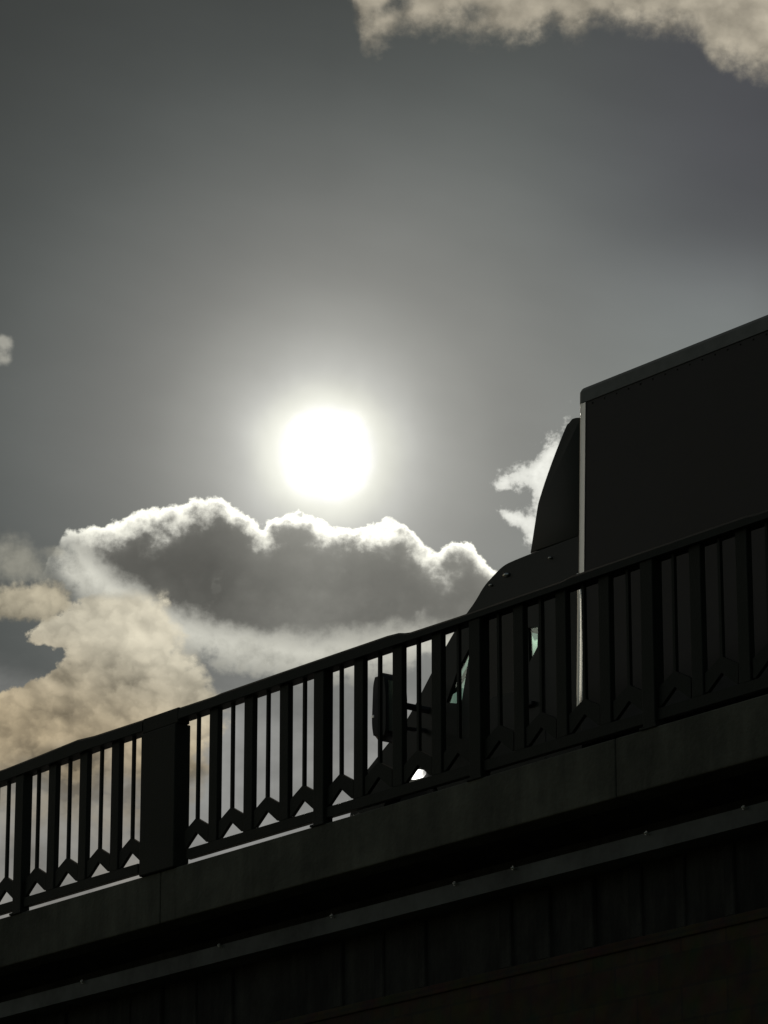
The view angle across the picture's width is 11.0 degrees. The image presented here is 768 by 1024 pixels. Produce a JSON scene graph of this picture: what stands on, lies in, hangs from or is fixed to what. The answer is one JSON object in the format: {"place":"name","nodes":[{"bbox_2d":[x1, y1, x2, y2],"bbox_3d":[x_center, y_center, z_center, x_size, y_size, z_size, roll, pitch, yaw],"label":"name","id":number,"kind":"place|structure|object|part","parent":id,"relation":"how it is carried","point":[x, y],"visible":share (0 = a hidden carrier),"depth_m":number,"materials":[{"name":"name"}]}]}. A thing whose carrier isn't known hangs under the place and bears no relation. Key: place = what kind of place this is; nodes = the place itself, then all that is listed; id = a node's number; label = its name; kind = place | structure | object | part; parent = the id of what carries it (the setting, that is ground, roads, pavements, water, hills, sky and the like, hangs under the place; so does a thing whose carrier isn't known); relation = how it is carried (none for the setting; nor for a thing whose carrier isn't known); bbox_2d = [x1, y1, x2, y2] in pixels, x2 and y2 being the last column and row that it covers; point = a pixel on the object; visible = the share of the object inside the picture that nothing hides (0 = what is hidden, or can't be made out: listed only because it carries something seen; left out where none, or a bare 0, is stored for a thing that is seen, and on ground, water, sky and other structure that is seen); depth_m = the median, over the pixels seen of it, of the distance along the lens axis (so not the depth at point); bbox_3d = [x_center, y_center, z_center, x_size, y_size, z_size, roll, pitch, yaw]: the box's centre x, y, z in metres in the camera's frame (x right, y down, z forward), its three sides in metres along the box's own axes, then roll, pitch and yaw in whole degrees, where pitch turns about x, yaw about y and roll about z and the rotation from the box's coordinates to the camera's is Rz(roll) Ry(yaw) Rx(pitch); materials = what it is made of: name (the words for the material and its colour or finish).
{"place":"outdoors","nodes":[
{"label":"outdoors","id":0,"kind":"place"},
{"bbox_2d":[0,0,767,918],"label":"sky","id":1,"kind":"structure","parent":0,"point":[308,308],"materials":[{"name":"grey"}]},
{"label":"ground","id":2,"kind":"structure","parent":0,"visible":0},
{"bbox_2d":[0,694,767,1023],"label":"road bridge","id":3,"kind":"structure","parent":2,"relation":"on","point":[620,880],"depth_m":31.29,"materials":[{"name":"concrete"}]},
{"bbox_2d":[0,720,142,915],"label":"bridge railing","id":4,"kind":"object","parent":3,"relation":"on","point":[19,888],"visible":1,"depth_m":35.69,"materials":[{"name":"black metal"}]},
{"bbox_2d":[139,707,189,876],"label":"parapet pillar","id":5,"kind":"structure","parent":3,"relation":"on","point":[165,782],"depth_m":34.46,"materials":[{"name":"green paint"}]},
{"bbox_2d":[178,510,767,859],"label":"bridge railing","id":6,"kind":"object","parent":3,"relation":"on","point":[651,698],"visible":1,"depth_m":31.17,"materials":[{"name":"black metal"}]},
{"bbox_2d":[350,315,767,815],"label":"box truck","id":7,"kind":"object","parent":3,"relation":"on","point":[671,447],"visible":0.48,"depth_m":32.06,"materials":[{"name":"paint"}]},
{"bbox_3d":[0.956,1.173,33.398,0.006,0.759,0.659,13,-21,-35],"label":"door window","id":8,"kind":"part","parent":7,"relation":"part of","materials":[{"name":"black glass"}]}
]}

